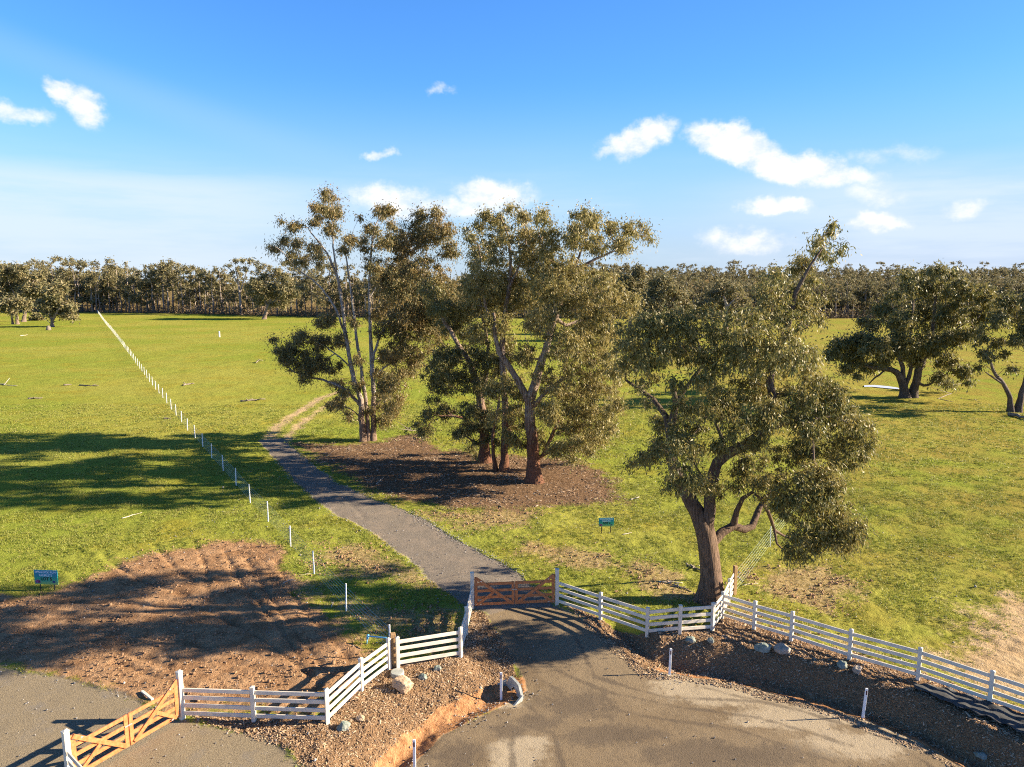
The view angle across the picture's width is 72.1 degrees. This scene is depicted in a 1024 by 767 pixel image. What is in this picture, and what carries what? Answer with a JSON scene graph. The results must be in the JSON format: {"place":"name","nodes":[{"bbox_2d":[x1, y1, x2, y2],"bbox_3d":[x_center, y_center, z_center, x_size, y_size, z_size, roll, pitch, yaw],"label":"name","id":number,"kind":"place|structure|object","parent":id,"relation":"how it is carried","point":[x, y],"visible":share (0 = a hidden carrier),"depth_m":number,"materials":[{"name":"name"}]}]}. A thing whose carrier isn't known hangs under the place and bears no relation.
{"place":"outdoors","nodes":[
{"label":"outdoors","id":0,"kind":"place"},
{"bbox_2d":[0,666,304,766],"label":"driveway","id":1,"kind":"structure","parent":0,"point":[62,698],"depth_m":22.02,"materials":[{"name":"gravel"}]},
{"bbox_2d":[60,669,185,766],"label":"timber gate","id":2,"kind":"structure","parent":1,"relation":"on","point":[69,743],"depth_m":21.13,"materials":[{"name":"brown wood"}]},
{"bbox_2d":[259,438,602,684],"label":"driveway","id":3,"kind":"structure","parent":0,"point":[435,552],"depth_m":38.60,"materials":[{"name":"gravel"}]},
{"bbox_2d":[470,568,558,608],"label":"timber gate","id":4,"kind":"structure","parent":3,"relation":"on","point":[554,587],"depth_m":30.48,"materials":[{"name":"brown wood"}]},
{"bbox_2d":[0,278,1023,766],"bbox_3d":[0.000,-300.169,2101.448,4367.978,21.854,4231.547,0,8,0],"label":"ground","id":5,"kind":"structure","parent":0,"point":[210,358],"depth_m":38.11,"materials":[{"name":"plant"}]},
{"bbox_2d":[0,293,36,323],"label":"gum tree","id":6,"kind":"object","parent":5,"relation":"on","point":[10,305],"visible":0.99,"depth_m":231.15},
{"bbox_2d":[0,260,48,321],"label":"gum tree","id":7,"kind":"object","parent":5,"relation":"on","point":[19,279],"visible":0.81,"depth_m":243.44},
{"bbox_2d":[27,312,45,320],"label":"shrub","id":8,"kind":"object","parent":5,"relation":"on","point":[35,316],"visible":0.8,"depth_m":256.52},
{"bbox_2d":[31,262,47,310],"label":"gum tree","id":9,"kind":"object","parent":5,"relation":"on","point":[39,267],"visible":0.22,"depth_m":330.74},
{"bbox_2d":[34,570,58,589],"bbox_3d":[-21.296,9.077,32.224,1.120,1.130,0.072,1,8,4],"label":"lot sign","id":10,"kind":"object","parent":5,"relation":"on","point":[49,577],"visible":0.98,"depth_m":32.16,"materials":[{"name":"blue"}]},
{"bbox_2d":[40,256,67,282],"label":"gum tree","id":11,"kind":"object","parent":5,"relation":"on","point":[59,270],"visible":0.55,"depth_m":324.22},
{"bbox_2d":[33,279,80,326],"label":"gum tree","id":12,"kind":"object","parent":5,"relation":"on","point":[52,303],"visible":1,"depth_m":219.22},
{"bbox_2d":[53,268,72,299],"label":"gum tree","id":13,"kind":"object","parent":5,"relation":"on","point":[62,270],"visible":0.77,"depth_m":323.86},
{"bbox_2d":[60,269,81,300],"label":"gum tree","id":14,"kind":"object","parent":5,"relation":"on","point":[74,272],"visible":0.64,"depth_m":328.50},
{"bbox_2d":[67,751,82,766],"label":"rail fence","id":15,"kind":"object","parent":5,"relation":"on","point":[73,760],"visible":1,"depth_m":19.33,"materials":[{"name":"white paint"}]},
{"bbox_2d":[62,259,88,309],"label":"gum tree","id":16,"kind":"object","parent":5,"relation":"on","point":[67,264],"visible":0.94,"depth_m":325.90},
{"bbox_2d":[69,274,90,310],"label":"gum tree","id":17,"kind":"object","parent":5,"relation":"on","point":[79,299],"visible":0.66,"depth_m":325.64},
{"bbox_2d":[82,270,99,311],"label":"gum tree","id":18,"kind":"object","parent":5,"relation":"on","point":[88,286],"visible":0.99,"depth_m":316.71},
{"bbox_2d":[79,270,107,311],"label":"gum tree","id":19,"kind":"object","parent":5,"relation":"on","point":[99,274],"visible":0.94,"depth_m":317.88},
{"bbox_2d":[85,276,108,310],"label":"gum tree","id":20,"kind":"object","parent":5,"relation":"on","point":[98,292],"visible":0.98,"depth_m":320.17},
{"bbox_2d":[90,268,114,310],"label":"gum tree","id":21,"kind":"object","parent":5,"relation":"on","point":[113,287],"visible":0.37,"depth_m":324.29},
{"bbox_2d":[86,288,121,309],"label":"gum tree","id":22,"kind":"object","parent":5,"relation":"on","point":[101,295],"visible":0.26,"depth_m":328.79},
{"bbox_2d":[98,273,113,310],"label":"gum tree","id":23,"kind":"object","parent":5,"relation":"on","point":[104,280],"visible":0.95,"depth_m":321.02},
{"bbox_2d":[102,272,117,311],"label":"gum tree","id":24,"kind":"object","parent":5,"relation":"on","point":[113,283],"visible":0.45,"depth_m":324.08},
{"bbox_2d":[109,284,122,309],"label":"gum tree","id":25,"kind":"object","parent":5,"relation":"on","point":[116,294],"visible":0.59,"depth_m":324.98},
{"bbox_2d":[109,276,123,311],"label":"gum tree","id":26,"kind":"object","parent":5,"relation":"on","point":[119,286],"visible":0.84,"depth_m":317.23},
{"bbox_2d":[115,261,137,312],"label":"gum tree","id":27,"kind":"object","parent":5,"relation":"on","point":[127,280],"visible":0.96,"depth_m":315.03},
{"bbox_2d":[120,289,132,312],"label":"gum tree","id":28,"kind":"object","parent":5,"relation":"on","point":[125,295],"visible":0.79,"depth_m":317.67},
{"bbox_2d":[121,266,150,312],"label":"gum tree","id":29,"kind":"object","parent":5,"relation":"on","point":[138,272],"visible":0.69,"depth_m":315.70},
{"bbox_2d":[128,281,150,312],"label":"gum tree","id":30,"kind":"object","parent":5,"relation":"on","point":[137,297],"visible":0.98,"depth_m":311.80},
{"bbox_2d":[141,690,153,700],"bbox_3d":[-12.415,10.608,23.962,0.796,0.050,0.090,7,11,38],"label":"white offcut","id":31,"kind":"object","parent":5,"relation":"on","point":[147,695],"visible":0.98,"depth_m":23.90,"materials":[{"name":"paint"}]},
{"bbox_2d":[139,286,157,312],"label":"gum tree","id":32,"kind":"object","parent":5,"relation":"on","point":[146,297],"visible":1,"depth_m":313.53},
{"bbox_2d":[140,263,160,312],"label":"gum tree","id":33,"kind":"object","parent":5,"relation":"on","point":[148,279],"visible":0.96,"depth_m":310.58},
{"bbox_2d":[145,276,165,308],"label":"gum tree","id":34,"kind":"object","parent":5,"relation":"on","point":[156,290],"visible":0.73,"depth_m":314.11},
{"bbox_2d":[154,256,174,311],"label":"gum tree","id":35,"kind":"object","parent":5,"relation":"on","point":[160,275],"visible":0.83,"depth_m":310.65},
{"bbox_2d":[155,270,186,312],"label":"gum tree","id":36,"kind":"object","parent":5,"relation":"on","point":[166,281],"visible":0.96,"depth_m":309.94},
{"bbox_2d":[160,260,182,311],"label":"gum tree","id":37,"kind":"object","parent":5,"relation":"on","point":[173,263],"visible":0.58,"depth_m":315.28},
{"bbox_2d":[166,263,188,312],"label":"gum tree","id":38,"kind":"object","parent":5,"relation":"on","point":[175,282],"visible":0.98,"depth_m":307.69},
{"bbox_2d":[175,288,193,312],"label":"gum tree","id":39,"kind":"object","parent":5,"relation":"on","point":[179,297],"visible":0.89,"depth_m":309.93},
{"bbox_2d":[182,289,195,311],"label":"gum tree","id":40,"kind":"object","parent":5,"relation":"on","point":[190,299],"visible":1,"depth_m":308.42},
{"bbox_2d":[187,274,203,310],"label":"gum tree","id":41,"kind":"object","parent":5,"relation":"on","point":[191,277],"visible":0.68,"depth_m":312.16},
{"bbox_2d":[187,267,206,310],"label":"gum tree","id":42,"kind":"object","parent":5,"relation":"on","point":[192,284],"visible":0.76,"depth_m":308.74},
{"bbox_2d":[195,271,213,313],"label":"gum tree","id":43,"kind":"object","parent":5,"relation":"on","point":[201,275],"visible":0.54,"depth_m":302.54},
{"bbox_2d":[196,272,214,313],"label":"gum tree","id":44,"kind":"object","parent":5,"relation":"on","point":[202,283],"visible":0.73,"depth_m":302.50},
{"bbox_2d":[200,268,221,313],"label":"gum tree","id":45,"kind":"object","parent":5,"relation":"on","point":[208,286],"visible":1,"depth_m":300.42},
{"bbox_2d":[206,290,222,312],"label":"gum tree","id":46,"kind":"object","parent":5,"relation":"on","point":[214,296],"visible":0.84,"depth_m":305.05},
{"bbox_2d":[216,295,227,313],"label":"gum tree","id":47,"kind":"object","parent":5,"relation":"on","point":[222,302],"visible":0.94,"depth_m":304.15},
{"bbox_2d":[224,289,233,313],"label":"gum tree","id":48,"kind":"object","parent":5,"relation":"on","point":[227,297],"visible":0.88,"depth_m":299.69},
{"bbox_2d":[228,293,237,312],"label":"gum tree","id":49,"kind":"object","parent":5,"relation":"on","point":[233,296],"visible":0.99,"depth_m":298.86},
{"bbox_2d":[223,255,262,314],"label":"gum tree","id":50,"kind":"object","parent":5,"relation":"on","point":[244,268],"visible":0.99,"depth_m":296.50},
{"bbox_2d":[97,310,389,647],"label":"wire fence","id":51,"kind":"object","parent":5,"relation":"on","point":[290,531],"visible":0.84,"depth_m":41.63,"materials":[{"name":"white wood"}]},
{"bbox_2d":[241,297,251,311],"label":"gum tree","id":52,"kind":"object","parent":5,"relation":"on","point":[248,302],"visible":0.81,"depth_m":301.62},
{"bbox_2d":[244,266,305,318],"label":"gum tree","id":53,"kind":"object","parent":5,"relation":"on","point":[258,290],"visible":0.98,"depth_m":262.05,"materials":[{"name":"plant"}]},
{"bbox_2d":[182,637,390,724],"bbox_3d":[-7.003,10.275,23.128,6.870,1.517,2.367,-4,9,-25],"label":"rail fence","id":54,"kind":"object","parent":5,"relation":"on","point":[253,707],"visible":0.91,"depth_m":22.63,"materials":[{"name":"white paint"}]},
{"bbox_2d":[285,262,309,310],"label":"gum tree","id":55,"kind":"object","parent":5,"relation":"on","point":[295,274],"visible":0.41,"depth_m":290.78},
{"bbox_2d":[297,290,312,313],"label":"gum tree","id":56,"kind":"object","parent":5,"relation":"on","point":[304,301],"visible":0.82,"depth_m":291.31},
{"bbox_2d":[300,271,324,314],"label":"gum tree","id":57,"kind":"object","parent":5,"relation":"on","point":[312,274],"visible":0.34,"depth_m":286.15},
{"bbox_2d":[304,276,324,316],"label":"gum tree","id":58,"kind":"object","parent":5,"relation":"on","point":[316,289],"visible":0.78,"depth_m":282.81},
{"bbox_2d":[314,285,327,313],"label":"gum tree","id":59,"kind":"object","parent":5,"relation":"on","point":[322,293],"visible":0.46,"depth_m":282.51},
{"bbox_2d":[322,279,343,315],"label":"gum tree","id":60,"kind":"object","parent":5,"relation":"on","point":[334,283],"visible":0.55,"depth_m":285.75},
{"bbox_2d":[336,276,355,313],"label":"gum tree","id":61,"kind":"object","parent":5,"relation":"on","point":[347,291],"visible":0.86,"depth_m":286.74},
{"bbox_2d":[354,282,367,315],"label":"gum tree","id":62,"kind":"object","parent":5,"relation":"on","point":[360,304],"visible":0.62,"depth_m":284.54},
{"bbox_2d":[255,184,468,441],"bbox_3d":[-12.475,-5.850,60.799,19.114,22.699,11.033,0,8,0],"label":"gum tree","id":63,"kind":"object","parent":5,"relation":"on","point":[401,326],"visible":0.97,"depth_m":59.66,"materials":[{"name":"olive-green leaves"},{"name":"smooth bark"}]},
{"bbox_2d":[353,272,374,313],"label":"gum tree","id":64,"kind":"object","parent":5,"relation":"on","point":[364,290],"visible":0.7,"depth_m":278.73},
{"bbox_2d":[390,632,395,667],"bbox_3d":[-4.339,9.821,25.723,0.180,1.480,0.180,-3,9,-17],"label":"timber post","id":65,"kind":"object","parent":5,"relation":"on","point":[393,650],"visible":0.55,"depth_m":25.62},
{"bbox_2d":[413,739,415,766],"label":"guide post","id":66,"kind":"object","parent":5,"relation":"on","point":[414,752],"visible":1,"depth_m":21.02,"materials":[{"name":"white plastic"}]},
{"bbox_2d":[395,586,472,667],"bbox_3d":[-2.268,9.674,27.541,1.672,1.639,5.452,4,9,28],"label":"rail fence","id":67,"kind":"object","parent":5,"relation":"on","point":[462,632],"visible":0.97,"depth_m":26.17,"materials":[{"name":"white paint"}]},
{"bbox_2d":[406,272,508,463],"bbox_3d":[-4.177,-0.694,54.276,8.838,15.626,9.478,0,8,0],"label":"gum tree","id":68,"kind":"object","parent":5,"relation":"on","point":[444,371],"visible":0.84,"depth_m":52.94,"materials":[{"name":"green plant"}]},
{"bbox_2d":[0,509,915,726],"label":"clods","id":69,"kind":"object","parent":5,"relation":"on","point":[420,629],"visible":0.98,"depth_m":30.55,"materials":[{"name":"soil"}]},
{"bbox_2d":[287,433,640,516],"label":"litter","id":70,"kind":"object","parent":5,"relation":"on","point":[509,477],"visible":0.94,"depth_m":51.24,"materials":[{"name":"brown plant"}]},
{"bbox_2d":[453,195,546,471],"bbox_3d":[-0.643,-3.417,51.010,8.626,20.693,10.496,0,8,0],"label":"gum tree","id":71,"kind":"object","parent":5,"relation":"on","point":[509,295],"visible":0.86,"depth_m":49.85,"materials":[{"name":"green plant"}]},
{"bbox_2d":[500,672,501,699],"bbox_3d":[-0.386,10.753,24.892,0.085,1.150,0.056,0,8,0],"label":"guide post","id":72,"kind":"object","parent":5,"relation":"on","point":[500,685],"visible":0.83,"depth_m":24.86,"materials":[{"name":"white plastic"}]},
{"bbox_2d":[498,676,522,705],"bbox_3d":[-0.075,11.039,25.122,0.913,0.873,1.626,-4,9,-28],"label":"culvert headwall","id":73,"kind":"object","parent":5,"relation":"on","point":[512,683],"visible":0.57,"depth_m":25.07,"materials":[{"name":"concrete"}]},
{"bbox_2d":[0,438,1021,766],"bbox_3d":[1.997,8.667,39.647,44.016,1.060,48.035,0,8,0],"label":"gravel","id":74,"kind":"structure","parent":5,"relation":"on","point":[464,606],"depth_m":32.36,"materials":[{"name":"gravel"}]},
{"bbox_2d":[0,255,1023,316],"bbox_3d":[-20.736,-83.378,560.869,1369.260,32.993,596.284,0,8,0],"label":"woods","id":75,"kind":"object","parent":5,"relation":"on","point":[863,281],"visible":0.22,"depth_m":328.81,"materials":[{"name":"plant"}]},
{"bbox_2d":[17,302,1007,319],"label":"undergrowth","id":76,"kind":"object","parent":5,"relation":"on","point":[310,312],"visible":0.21,"depth_m":295.98,"materials":[{"name":"plant"}]},
{"bbox_2d":[492,198,662,483],"bbox_3d":[4.746,-2.521,48.668,12.209,19.624,13.057,0,8,0],"label":"gum tree","id":77,"kind":"object","parent":5,"relation":"on","point":[550,413],"visible":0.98,"depth_m":46.21,"materials":[{"name":"green plant"}]},
{"bbox_2d":[187,605,1023,766],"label":"mulch","id":78,"kind":"object","parent":5,"relation":"on","point":[638,670],"visible":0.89,"depth_m":24.71,"materials":[{"name":"brown wood"}]},
{"bbox_2d":[337,721,350,730],"bbox_3d":[-5.320,10.852,22.319,0.322,0.292,0.402,4,9,28],"label":"rock","id":79,"kind":"object","parent":78,"relation":"on","point":[343,725],"visible":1,"depth_m":22.23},
{"bbox_2d":[356,714,364,721],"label":"rock","id":80,"kind":"object","parent":78,"relation":"on","point":[360,717],"visible":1,"depth_m":22.74,"materials":[{"name":"stone"}]},
{"bbox_2d":[391,668,403,677],"bbox_3d":[-4.124,10.435,25.339,0.480,0.165,0.480,0,8,0],"label":"concrete disc","id":81,"kind":"object","parent":78,"relation":"on","point":[395,672],"visible":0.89,"depth_m":25.25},
{"bbox_2d":[392,675,413,693],"bbox_3d":[-3.798,10.545,24.528,0.757,0.596,0.544,-3,9,-20],"label":"boulder","id":82,"kind":"object","parent":78,"relation":"on","point":[403,684],"visible":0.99,"depth_m":24.40,"materials":[{"name":"stone"}]},
{"bbox_2d":[418,673,426,679],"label":"rock","id":83,"kind":"object","parent":78,"relation":"on","point":[421,676],"visible":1,"depth_m":25.08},
{"bbox_2d":[685,636,695,642],"bbox_3d":[6.972,10.020,27.526,0.417,0.241,0.335,2,8,12],"label":"rock","id":84,"kind":"object","parent":78,"relation":"on","point":[690,639],"visible":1,"depth_m":27.44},
{"bbox_2d":[754,642,771,652],"bbox_3d":[9.514,10.025,26.725,0.646,0.368,0.390,3,9,21],"label":"boulder","id":85,"kind":"object","parent":78,"relation":"on","point":[763,647],"visible":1,"depth_m":26.62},
{"bbox_2d":[773,642,790,654],"bbox_3d":[10.170,9.997,26.535,0.468,0.393,0.602,-7,11,-42],"label":"boulder","id":86,"kind":"object","parent":78,"relation":"on","point":[781,648],"visible":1,"depth_m":26.40,"materials":[{"name":"stone"}]},
{"bbox_2d":[837,660,847,668],"bbox_3d":[11.983,10.211,25.558,0.370,0.276,0.322,3,9,19],"label":"rock","id":87,"kind":"object","parent":78,"relation":"on","point":[841,664],"visible":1,"depth_m":25.48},
{"bbox_2d":[852,665,861,673],"bbox_3d":[12.337,10.239,25.176,0.318,0.358,0.355,1,8,8],"label":"rock","id":88,"kind":"object","parent":78,"relation":"on","point":[856,669],"visible":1,"depth_m":25.06,"materials":[{"name":"stone"}]},
{"bbox_2d":[973,751,987,760],"bbox_3d":[14.456,11.461,21.735,0.363,0.221,0.340,4,9,26],"label":"rock","id":89,"kind":"object","parent":78,"relation":"on","point":[982,755],"visible":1,"depth_m":21.63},
{"bbox_2d":[599,518,613,532],"bbox_3d":[5.302,8.060,39.643,0.860,1.030,0.072,0,8,-3],"label":"lot sign","id":90,"kind":"object","parent":5,"relation":"on","point":[605,522],"visible":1,"depth_m":39.58,"materials":[{"name":"teal"}]},
{"bbox_2d":[611,261,650,326],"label":"gum tree","id":91,"kind":"object","parent":5,"relation":"on","point":[638,273],"visible":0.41,"depth_m":186.95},
{"bbox_2d":[558,573,733,636],"bbox_3d":[6.141,9.330,29.440,7.966,1.700,3.355,-1,8,-6],"label":"rail fence","id":92,"kind":"object","parent":5,"relation":"on","point":[679,615],"visible":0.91,"depth_m":28.62,"materials":[{"name":"white paint"}]},
{"bbox_2d":[631,267,700,322],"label":"gum tree","id":93,"kind":"object","parent":5,"relation":"on","point":[660,287],"visible":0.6,"depth_m":167.14,"materials":[{"name":"plant"}]},
{"bbox_2d":[668,648,671,674],"bbox_3d":[5.881,10.401,26.181,0.105,1.151,0.056,0,8,0],"label":"guide post","id":94,"kind":"object","parent":5,"relation":"on","point":[670,660],"visible":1,"depth_m":26.14,"materials":[{"name":"white plastic"}]},
{"bbox_2d":[679,274,699,293],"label":"gum tree","id":95,"kind":"object","parent":5,"relation":"on","point":[692,279],"visible":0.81,"depth_m":261.91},
{"bbox_2d":[692,282,707,308],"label":"gum tree","id":96,"kind":"object","parent":5,"relation":"on","point":[697,284],"visible":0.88,"depth_m":269.57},
{"bbox_2d":[692,272,755,328],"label":"gum tree","id":97,"kind":"object","parent":5,"relation":"on","point":[733,291],"visible":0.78,"depth_m":188.79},
{"bbox_2d":[732,565,737,594],"bbox_3d":[10.019,8.939,31.676,0.160,1.560,0.160,-3,9,-17],"label":"timber post","id":98,"kind":"object","parent":5,"relation":"on","point":[735,572],"visible":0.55,"depth_m":31.59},
{"bbox_2d":[729,279,748,302],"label":"gum tree","id":99,"kind":"object","parent":5,"relation":"on","point":[740,281],"visible":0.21,"depth_m":263.39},
{"bbox_2d":[598,216,890,610],"bbox_3d":[10.214,1.407,29.996,13.489,17.286,10.753,0,8,0],"label":"gum tree","id":100,"kind":"object","parent":5,"relation":"on","point":[818,491],"visible":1,"depth_m":27.66,"materials":[{"name":"green plant"}]},
{"bbox_2d":[738,520,784,586],"bbox_3d":[15.746,7.758,40.578,0.091,1.387,21.009,5,10,32],"label":"wire fence","id":101,"kind":"object","parent":5,"relation":"on","point":[764,545],"visible":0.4,"depth_m":37.42,"materials":[{"name":"white plastic"}]},
{"bbox_2d":[829,284,848,317],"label":"gum tree","id":102,"kind":"object","parent":5,"relation":"on","point":[836,295],"visible":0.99,"depth_m":266.81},
{"bbox_2d":[846,290,860,317],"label":"gum tree","id":103,"kind":"object","parent":5,"relation":"on","point":[849,298],"visible":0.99,"depth_m":268.90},
{"bbox_2d":[861,688,867,717],"bbox_3d":[11.839,10.768,23.633,0.144,1.154,0.056,0,8,0],"label":"guide post","id":104,"kind":"object","parent":5,"relation":"on","point":[864,703],"visible":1,"depth_m":23.61,"materials":[{"name":"white plastic"}]},
{"bbox_2d":[862,292,875,314],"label":"gum tree","id":105,"kind":"object","parent":5,"relation":"on","point":[868,302],"visible":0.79,"depth_m":272.26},
{"bbox_2d":[723,595,1023,712],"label":"rail fence","id":106,"kind":"object","parent":5,"relation":"on","point":[991,675],"visible":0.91,"depth_m":25.35,"materials":[{"name":"white paint"}]},
{"bbox_2d":[819,259,1010,397],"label":"gum tree","id":107,"kind":"object","parent":5,"relation":"on","point":[940,313],"visible":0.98,"depth_m":80.87,"materials":[{"name":"green plant"}]},
{"bbox_2d":[912,682,1023,732],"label":"erosion fabric","id":108,"kind":"object","parent":5,"relation":"on","point":[1007,716],"visible":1,"depth_m":23.04,"materials":[{"name":"fabric"}]},
{"bbox_2d":[964,289,1023,412],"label":"gum tree","id":109,"kind":"object","parent":5,"relation":"on","point":[1014,308],"visible":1,"depth_m":74.94,"materials":[{"name":"green plant"}]},
{"bbox_2d":[997,279,1022,295],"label":"gum tree","id":110,"kind":"object","parent":5,"relation":"on","point":[1010,285],"visible":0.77,"depth_m":283.89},
{"bbox_2d":[1007,412,1023,417],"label":"log","id":111,"kind":"object","parent":5,"relation":"on","point":[1014,414],"visible":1,"depth_m":73.43,"materials":[{"name":"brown wood"}]},
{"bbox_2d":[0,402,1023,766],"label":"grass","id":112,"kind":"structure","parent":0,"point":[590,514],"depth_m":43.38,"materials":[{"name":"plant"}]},
{"bbox_2d":[0,0,1023,283],"label":"sky","id":113,"kind":"structure","parent":0,"point":[137,132],"materials":[{"name":"blue"}]},
{"bbox_2d":[411,607,960,766],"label":"road","id":114,"kind":"structure","parent":0,"point":[583,689],"depth_m":23.36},
{"bbox_2d":[864,385,898,388],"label":"water","id":115,"kind":"structure","parent":0,"point":[880,386],"depth_m":93.63,"materials":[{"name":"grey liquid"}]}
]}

